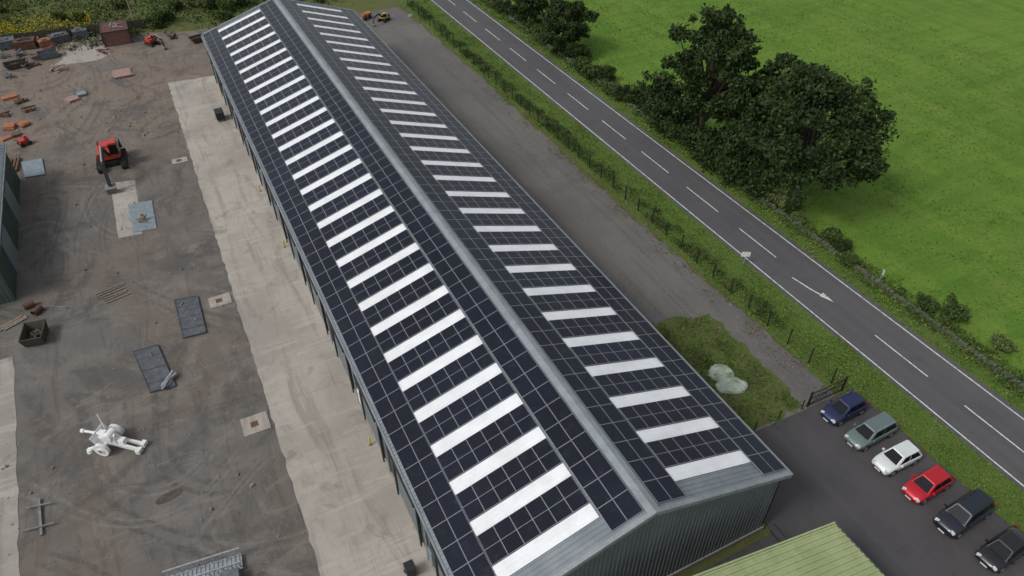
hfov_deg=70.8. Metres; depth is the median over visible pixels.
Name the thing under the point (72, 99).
board stack
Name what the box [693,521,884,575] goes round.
green roofed shed
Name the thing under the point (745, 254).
road sign
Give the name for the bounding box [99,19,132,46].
container
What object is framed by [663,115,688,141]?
bush
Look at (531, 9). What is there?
broadleaf tree
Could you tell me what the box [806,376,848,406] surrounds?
gate
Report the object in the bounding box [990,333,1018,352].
bush
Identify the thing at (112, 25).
roof clutter
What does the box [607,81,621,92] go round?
bush
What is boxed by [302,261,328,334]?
roller door
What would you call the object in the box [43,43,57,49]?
scrap heap
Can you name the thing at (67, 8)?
bushes
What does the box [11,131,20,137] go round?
steel stack
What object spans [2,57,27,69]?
skip
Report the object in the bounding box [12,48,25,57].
scrap heap
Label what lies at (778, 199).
bush
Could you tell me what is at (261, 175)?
roller door
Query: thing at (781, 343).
dry weeds
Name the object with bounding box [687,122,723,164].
bush
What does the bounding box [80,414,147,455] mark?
field gun
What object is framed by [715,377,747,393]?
covered heap
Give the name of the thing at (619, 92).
bush
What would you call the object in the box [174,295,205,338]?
steel deck
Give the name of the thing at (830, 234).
bush
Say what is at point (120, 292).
timber bearers
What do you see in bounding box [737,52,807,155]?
broadleaf tree
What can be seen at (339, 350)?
roller door
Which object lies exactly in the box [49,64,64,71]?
scrap heap
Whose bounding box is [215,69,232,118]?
roller door
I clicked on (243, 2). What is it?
bush
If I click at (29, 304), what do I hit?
pipe offcut
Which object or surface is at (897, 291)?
verge nettles
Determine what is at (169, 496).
dirt patch
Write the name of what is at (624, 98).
bush
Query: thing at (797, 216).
bush
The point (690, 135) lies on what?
bush
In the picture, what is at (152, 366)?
steel deck
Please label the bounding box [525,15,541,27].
bush
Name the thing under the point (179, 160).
drain surround
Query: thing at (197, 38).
skip
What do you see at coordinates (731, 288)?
roadside fence
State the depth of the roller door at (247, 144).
90.76 m
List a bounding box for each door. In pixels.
[1,224,18,272]
[4,179,19,223]
[206,49,222,95]
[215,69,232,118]
[225,92,243,143]
[237,117,256,172]
[250,146,270,205]
[265,179,287,242]
[282,217,306,284]
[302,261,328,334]
[325,313,354,392]
[353,374,384,461]
[387,449,422,546]
[427,546,433,565]
[430,542,445,575]
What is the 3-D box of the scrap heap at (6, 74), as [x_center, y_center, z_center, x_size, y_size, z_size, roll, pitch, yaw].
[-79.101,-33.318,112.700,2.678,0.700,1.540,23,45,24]
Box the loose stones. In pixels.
[0,33,306,575]
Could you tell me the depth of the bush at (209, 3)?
135.04 m
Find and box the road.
[429,0,1023,490]
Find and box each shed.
[0,143,19,304]
[201,0,792,575]
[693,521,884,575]
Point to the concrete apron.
(357, 519)
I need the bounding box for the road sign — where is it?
[741,252,750,263]
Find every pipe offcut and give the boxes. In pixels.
[22,300,35,309]
[30,305,43,315]
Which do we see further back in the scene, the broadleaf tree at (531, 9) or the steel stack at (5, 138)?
the broadleaf tree at (531, 9)
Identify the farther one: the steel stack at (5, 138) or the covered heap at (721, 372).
the steel stack at (5, 138)
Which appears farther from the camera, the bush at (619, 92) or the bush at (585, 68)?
the bush at (585, 68)
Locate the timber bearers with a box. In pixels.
[95,282,131,303]
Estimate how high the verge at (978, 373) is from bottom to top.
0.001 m
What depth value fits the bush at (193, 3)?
135.94 m
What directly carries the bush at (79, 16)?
on the ground at (358, 6)
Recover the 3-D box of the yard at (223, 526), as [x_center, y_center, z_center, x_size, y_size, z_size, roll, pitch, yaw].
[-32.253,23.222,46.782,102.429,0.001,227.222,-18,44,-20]
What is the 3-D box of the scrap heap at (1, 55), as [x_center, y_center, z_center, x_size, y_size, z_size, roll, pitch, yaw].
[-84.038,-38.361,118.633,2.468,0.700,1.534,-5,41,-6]
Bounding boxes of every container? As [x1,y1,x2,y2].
[0,35,13,50]
[12,36,36,50]
[35,37,51,47]
[47,30,71,43]
[71,27,89,38]
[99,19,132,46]
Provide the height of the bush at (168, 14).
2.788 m
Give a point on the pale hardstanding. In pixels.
(70, 57)
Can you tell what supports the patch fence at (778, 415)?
on the gravel strip
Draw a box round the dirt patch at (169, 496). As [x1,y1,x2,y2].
[155,488,182,504]
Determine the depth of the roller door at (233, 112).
96.33 m
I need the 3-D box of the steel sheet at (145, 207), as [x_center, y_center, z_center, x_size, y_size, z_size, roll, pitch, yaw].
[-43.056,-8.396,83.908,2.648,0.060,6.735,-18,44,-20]
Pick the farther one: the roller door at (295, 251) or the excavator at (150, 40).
the excavator at (150, 40)
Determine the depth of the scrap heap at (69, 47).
121.08 m
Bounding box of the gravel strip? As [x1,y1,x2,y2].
[358,7,835,431]
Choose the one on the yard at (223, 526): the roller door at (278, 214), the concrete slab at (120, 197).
the concrete slab at (120, 197)
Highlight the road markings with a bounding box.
[433,0,1023,486]
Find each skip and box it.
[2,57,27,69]
[18,319,48,346]
[35,47,57,59]
[188,33,202,42]
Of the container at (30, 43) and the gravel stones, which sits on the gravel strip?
the gravel stones
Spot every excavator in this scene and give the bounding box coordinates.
[96,138,127,193]
[143,34,166,49]
[372,12,389,26]
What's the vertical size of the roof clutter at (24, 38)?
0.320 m
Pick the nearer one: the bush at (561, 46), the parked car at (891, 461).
the parked car at (891, 461)
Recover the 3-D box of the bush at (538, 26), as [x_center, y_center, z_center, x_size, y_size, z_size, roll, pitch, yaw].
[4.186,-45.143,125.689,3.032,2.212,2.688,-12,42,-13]
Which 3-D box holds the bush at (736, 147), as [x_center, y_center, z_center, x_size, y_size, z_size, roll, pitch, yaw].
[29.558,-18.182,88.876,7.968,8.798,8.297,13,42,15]
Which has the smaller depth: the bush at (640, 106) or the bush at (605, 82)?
the bush at (640, 106)
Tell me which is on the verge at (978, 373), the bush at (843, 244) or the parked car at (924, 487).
the bush at (843, 244)
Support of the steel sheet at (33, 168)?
on the yard at (223, 526)
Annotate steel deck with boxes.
[132,344,175,392]
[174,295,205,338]
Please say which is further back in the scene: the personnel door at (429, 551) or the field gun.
the field gun
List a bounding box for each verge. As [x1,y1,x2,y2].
[397,0,1023,532]
[471,0,1023,412]
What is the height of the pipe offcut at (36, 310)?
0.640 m
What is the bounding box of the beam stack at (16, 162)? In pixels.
[10,156,20,171]
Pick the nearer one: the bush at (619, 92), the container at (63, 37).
the bush at (619, 92)
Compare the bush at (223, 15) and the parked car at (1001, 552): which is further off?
the bush at (223, 15)
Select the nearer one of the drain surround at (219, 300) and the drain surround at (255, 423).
the drain surround at (255, 423)
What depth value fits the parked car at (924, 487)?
54.80 m
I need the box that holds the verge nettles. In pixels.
[480,0,1023,398]
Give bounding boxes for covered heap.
[708,364,734,381]
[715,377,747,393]
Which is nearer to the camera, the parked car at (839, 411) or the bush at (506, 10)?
the parked car at (839, 411)
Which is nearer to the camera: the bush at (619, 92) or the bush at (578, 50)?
the bush at (619, 92)
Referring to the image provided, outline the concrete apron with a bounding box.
[168,76,434,575]
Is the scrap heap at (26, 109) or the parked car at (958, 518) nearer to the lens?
the parked car at (958, 518)
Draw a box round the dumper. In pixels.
[360,11,371,20]
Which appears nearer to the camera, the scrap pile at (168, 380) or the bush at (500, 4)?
the scrap pile at (168, 380)
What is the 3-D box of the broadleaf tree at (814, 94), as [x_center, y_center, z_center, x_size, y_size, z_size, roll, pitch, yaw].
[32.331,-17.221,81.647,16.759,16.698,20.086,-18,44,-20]
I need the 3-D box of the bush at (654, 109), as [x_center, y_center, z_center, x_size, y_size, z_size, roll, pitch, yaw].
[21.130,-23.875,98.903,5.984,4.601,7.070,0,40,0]
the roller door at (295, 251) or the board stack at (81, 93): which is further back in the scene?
the board stack at (81, 93)
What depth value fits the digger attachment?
82.71 m
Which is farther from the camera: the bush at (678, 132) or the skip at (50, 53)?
the skip at (50, 53)
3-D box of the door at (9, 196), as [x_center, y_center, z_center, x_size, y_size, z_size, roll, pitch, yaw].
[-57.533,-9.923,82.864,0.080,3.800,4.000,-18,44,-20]
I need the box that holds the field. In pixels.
[503,0,1023,379]
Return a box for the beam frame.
[21,498,54,535]
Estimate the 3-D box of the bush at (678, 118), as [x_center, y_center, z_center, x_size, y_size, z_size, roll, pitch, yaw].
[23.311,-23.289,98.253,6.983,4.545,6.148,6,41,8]
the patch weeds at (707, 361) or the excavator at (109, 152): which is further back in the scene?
the excavator at (109, 152)
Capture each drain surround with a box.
[172,156,187,163]
[208,292,231,308]
[240,411,270,436]
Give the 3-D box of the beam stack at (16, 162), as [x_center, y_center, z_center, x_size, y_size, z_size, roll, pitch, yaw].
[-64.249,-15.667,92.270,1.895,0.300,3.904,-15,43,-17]
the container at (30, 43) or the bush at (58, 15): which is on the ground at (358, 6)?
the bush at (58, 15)
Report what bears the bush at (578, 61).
on the verge at (978, 373)
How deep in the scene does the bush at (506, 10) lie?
132.56 m
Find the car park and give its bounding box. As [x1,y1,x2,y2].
[692,388,1023,575]
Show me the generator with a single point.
(219, 114)
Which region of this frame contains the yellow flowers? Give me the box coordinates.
[0,8,90,34]
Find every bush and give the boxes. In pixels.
[0,3,6,11]
[12,5,19,10]
[50,10,69,21]
[72,12,85,21]
[103,0,129,7]
[142,8,163,28]
[158,6,174,22]
[167,0,182,11]
[184,0,203,6]
[199,0,223,9]
[215,0,234,12]
[216,9,235,21]
[222,0,251,6]
[493,0,511,13]
[502,4,515,15]
[516,14,527,23]
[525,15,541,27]
[527,22,544,33]
[551,38,567,51]
[565,40,592,58]
[572,56,592,70]
[576,63,591,73]
[584,64,601,78]
[591,62,616,81]
[599,78,615,87]
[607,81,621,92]
[611,84,630,101]
[622,92,637,103]
[627,80,654,103]
[636,99,654,113]
[644,94,679,137]
[644,95,657,111]
[658,101,706,129]
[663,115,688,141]
[673,121,705,142]
[679,118,715,156]
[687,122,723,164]
[693,134,727,174]
[713,159,744,177]
[715,154,757,187]
[733,160,766,191]
[734,158,787,198]
[764,184,790,207]
[782,197,803,213]
[790,211,807,224]
[801,224,812,232]
[820,226,842,244]
[831,237,853,250]
[839,253,858,268]
[916,291,940,317]
[939,293,971,321]
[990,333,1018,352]
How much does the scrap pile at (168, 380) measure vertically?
0.575 m
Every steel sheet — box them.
[21,158,44,177]
[128,200,156,232]
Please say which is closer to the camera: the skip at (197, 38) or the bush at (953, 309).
the bush at (953, 309)
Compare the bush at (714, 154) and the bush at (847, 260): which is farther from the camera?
the bush at (714, 154)
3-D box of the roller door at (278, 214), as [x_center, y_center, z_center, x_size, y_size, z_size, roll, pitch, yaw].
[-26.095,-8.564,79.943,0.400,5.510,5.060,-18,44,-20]
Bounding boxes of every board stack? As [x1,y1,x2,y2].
[64,95,80,103]
[76,90,86,96]
[112,68,134,78]
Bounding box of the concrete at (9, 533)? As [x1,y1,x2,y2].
[0,356,19,575]
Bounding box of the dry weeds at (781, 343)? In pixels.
[473,70,852,400]
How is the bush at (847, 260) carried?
on the verge at (978, 373)
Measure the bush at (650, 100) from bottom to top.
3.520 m
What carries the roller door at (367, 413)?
in the solar roofed shed at (535, 392)
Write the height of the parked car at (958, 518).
1.820 m
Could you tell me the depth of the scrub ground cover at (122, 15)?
133.73 m
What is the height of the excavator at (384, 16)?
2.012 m
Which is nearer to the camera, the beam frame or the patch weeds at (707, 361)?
the beam frame
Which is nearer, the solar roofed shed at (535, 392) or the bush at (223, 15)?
the solar roofed shed at (535, 392)
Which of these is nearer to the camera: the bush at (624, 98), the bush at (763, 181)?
the bush at (763, 181)
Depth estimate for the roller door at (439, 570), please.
46.27 m
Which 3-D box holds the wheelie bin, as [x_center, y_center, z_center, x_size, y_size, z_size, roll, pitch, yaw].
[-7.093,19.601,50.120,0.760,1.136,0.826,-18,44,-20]
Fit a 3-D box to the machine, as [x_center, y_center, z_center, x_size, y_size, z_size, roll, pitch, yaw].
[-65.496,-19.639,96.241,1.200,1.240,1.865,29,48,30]
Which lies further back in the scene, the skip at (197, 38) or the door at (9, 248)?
the skip at (197, 38)
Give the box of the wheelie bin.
[403,559,416,575]
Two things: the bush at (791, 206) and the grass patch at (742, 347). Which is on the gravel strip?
the grass patch at (742, 347)
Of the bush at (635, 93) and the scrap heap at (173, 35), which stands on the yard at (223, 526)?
the scrap heap at (173, 35)
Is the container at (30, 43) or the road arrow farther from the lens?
the container at (30, 43)
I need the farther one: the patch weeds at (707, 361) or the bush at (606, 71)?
the bush at (606, 71)
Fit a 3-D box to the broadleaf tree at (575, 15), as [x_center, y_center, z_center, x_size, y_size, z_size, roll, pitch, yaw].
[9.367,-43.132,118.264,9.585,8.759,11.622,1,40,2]
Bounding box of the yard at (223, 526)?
[0,27,319,575]
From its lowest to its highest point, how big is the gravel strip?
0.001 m
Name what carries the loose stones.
on the yard at (223, 526)
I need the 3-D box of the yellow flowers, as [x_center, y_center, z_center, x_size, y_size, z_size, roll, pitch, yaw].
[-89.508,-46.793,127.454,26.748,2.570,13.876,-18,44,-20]
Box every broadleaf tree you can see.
[508,0,550,20]
[540,0,599,45]
[637,2,776,130]
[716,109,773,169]
[733,62,899,204]
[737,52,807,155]
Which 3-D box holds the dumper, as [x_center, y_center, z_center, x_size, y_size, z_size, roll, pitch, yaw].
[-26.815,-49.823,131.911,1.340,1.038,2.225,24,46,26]
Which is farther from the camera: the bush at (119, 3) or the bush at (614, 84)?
the bush at (119, 3)
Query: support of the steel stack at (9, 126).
on the yard at (223, 526)
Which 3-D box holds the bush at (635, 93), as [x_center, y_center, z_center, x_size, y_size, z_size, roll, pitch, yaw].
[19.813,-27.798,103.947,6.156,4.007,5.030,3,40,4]
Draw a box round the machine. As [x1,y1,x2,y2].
[14,135,31,147]
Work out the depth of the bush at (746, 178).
87.21 m
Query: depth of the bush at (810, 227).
81.36 m
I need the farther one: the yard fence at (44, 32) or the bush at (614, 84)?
the yard fence at (44, 32)
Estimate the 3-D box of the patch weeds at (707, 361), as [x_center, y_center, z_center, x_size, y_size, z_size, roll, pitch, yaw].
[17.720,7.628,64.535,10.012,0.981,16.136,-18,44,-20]
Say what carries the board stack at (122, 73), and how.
on the yard at (223, 526)
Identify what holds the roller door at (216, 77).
in the solar roofed shed at (535, 392)
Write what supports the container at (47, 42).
on the yard at (223, 526)
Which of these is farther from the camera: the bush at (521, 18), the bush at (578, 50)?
the bush at (521, 18)
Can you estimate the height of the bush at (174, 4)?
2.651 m
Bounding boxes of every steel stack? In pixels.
[0,135,11,141]
[1,93,18,101]
[2,122,16,130]
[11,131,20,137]
[17,120,30,126]
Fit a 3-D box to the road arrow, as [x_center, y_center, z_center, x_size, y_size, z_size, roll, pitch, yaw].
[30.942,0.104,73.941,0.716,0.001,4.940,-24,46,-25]
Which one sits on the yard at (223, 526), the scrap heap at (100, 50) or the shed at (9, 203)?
the shed at (9, 203)
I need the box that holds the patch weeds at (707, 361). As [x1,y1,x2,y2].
[653,313,803,428]
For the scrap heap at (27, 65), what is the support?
on the yard at (223, 526)
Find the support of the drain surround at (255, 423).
on the yard at (223, 526)
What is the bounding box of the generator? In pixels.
[213,107,224,121]
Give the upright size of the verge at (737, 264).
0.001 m
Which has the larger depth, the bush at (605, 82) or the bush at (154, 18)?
the bush at (154, 18)
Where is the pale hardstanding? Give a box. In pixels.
[55,42,111,64]
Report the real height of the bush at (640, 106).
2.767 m
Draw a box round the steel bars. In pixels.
[44,304,69,309]
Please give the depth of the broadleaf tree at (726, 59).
86.79 m
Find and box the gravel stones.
[382,10,820,411]
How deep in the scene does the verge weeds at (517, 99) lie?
94.42 m
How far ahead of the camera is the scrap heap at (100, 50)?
119.94 m
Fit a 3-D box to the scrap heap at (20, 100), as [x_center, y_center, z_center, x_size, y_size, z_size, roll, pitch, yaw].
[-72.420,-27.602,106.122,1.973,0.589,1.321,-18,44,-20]
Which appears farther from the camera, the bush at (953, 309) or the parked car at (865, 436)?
the bush at (953, 309)
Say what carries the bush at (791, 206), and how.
on the field
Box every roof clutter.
[16,37,29,40]
[51,32,62,35]
[105,22,122,27]
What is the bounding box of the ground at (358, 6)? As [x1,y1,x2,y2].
[0,0,1011,575]
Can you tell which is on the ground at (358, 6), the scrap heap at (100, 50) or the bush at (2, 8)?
the bush at (2, 8)
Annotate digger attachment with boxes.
[135,213,146,222]
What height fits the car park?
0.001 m
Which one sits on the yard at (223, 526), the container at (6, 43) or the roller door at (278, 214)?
the container at (6, 43)
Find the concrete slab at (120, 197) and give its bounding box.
[112,180,141,237]
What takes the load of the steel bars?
on the yard at (223, 526)
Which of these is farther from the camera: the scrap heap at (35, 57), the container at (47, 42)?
the container at (47, 42)
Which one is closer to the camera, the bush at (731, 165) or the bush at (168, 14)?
the bush at (731, 165)
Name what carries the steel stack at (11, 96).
on the yard at (223, 526)
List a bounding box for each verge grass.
[797,325,1023,527]
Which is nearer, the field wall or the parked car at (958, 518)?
the parked car at (958, 518)
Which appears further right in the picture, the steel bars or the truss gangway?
the truss gangway
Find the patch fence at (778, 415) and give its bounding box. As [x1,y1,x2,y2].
[749,399,804,430]
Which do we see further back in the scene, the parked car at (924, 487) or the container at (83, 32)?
the container at (83, 32)
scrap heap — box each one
[0,52,10,57]
[0,110,9,116]
[1,71,14,77]
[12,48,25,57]
[13,98,27,103]
[20,105,35,112]
[21,62,40,68]
[27,53,39,59]
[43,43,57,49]
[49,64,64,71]
[64,43,74,50]
[89,39,98,48]
[96,46,109,53]
[166,32,177,38]
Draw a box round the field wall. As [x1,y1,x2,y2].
[485,0,1023,389]
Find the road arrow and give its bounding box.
[792,277,832,301]
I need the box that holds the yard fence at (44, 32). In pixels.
[0,18,146,38]
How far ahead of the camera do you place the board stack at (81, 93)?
107.86 m
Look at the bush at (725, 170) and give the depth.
87.89 m
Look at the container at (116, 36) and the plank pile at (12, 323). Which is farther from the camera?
the container at (116, 36)
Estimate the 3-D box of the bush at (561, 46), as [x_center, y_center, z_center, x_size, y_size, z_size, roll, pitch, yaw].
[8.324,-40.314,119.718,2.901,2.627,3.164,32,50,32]
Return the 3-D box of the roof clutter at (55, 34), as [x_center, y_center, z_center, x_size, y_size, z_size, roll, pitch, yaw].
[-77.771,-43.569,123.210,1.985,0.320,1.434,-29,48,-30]
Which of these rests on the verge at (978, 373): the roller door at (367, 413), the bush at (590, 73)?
the bush at (590, 73)
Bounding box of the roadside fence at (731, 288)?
[403,0,837,382]
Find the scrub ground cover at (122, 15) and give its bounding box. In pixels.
[0,0,368,58]
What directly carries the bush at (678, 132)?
on the verge at (978, 373)
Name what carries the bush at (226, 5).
on the ground at (358, 6)
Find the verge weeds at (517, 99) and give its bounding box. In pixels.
[406,0,785,328]
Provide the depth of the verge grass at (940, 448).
59.77 m
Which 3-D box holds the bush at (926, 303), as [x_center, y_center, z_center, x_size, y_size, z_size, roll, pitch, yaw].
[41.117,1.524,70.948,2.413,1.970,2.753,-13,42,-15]
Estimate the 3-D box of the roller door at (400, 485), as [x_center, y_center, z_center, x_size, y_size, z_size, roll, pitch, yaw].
[-7.673,15.156,52.033,0.400,5.510,5.060,-18,44,-20]
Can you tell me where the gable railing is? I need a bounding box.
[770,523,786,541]
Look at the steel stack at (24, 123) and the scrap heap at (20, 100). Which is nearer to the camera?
the steel stack at (24, 123)
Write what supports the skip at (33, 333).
on the yard at (223, 526)
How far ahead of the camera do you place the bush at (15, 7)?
134.91 m
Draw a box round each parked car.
[820,391,868,426]
[844,412,899,451]
[872,439,923,476]
[901,464,954,504]
[933,488,996,539]
[975,524,1023,573]
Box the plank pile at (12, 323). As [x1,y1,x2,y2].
[0,315,27,331]
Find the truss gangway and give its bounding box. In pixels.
[162,547,243,575]
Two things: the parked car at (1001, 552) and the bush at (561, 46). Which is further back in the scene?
the bush at (561, 46)
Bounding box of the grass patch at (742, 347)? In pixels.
[655,314,801,430]
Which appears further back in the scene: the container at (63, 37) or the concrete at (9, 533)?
the container at (63, 37)
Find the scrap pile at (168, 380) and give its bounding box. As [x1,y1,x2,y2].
[161,370,176,389]
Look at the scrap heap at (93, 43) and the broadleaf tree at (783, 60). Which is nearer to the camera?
the broadleaf tree at (783, 60)

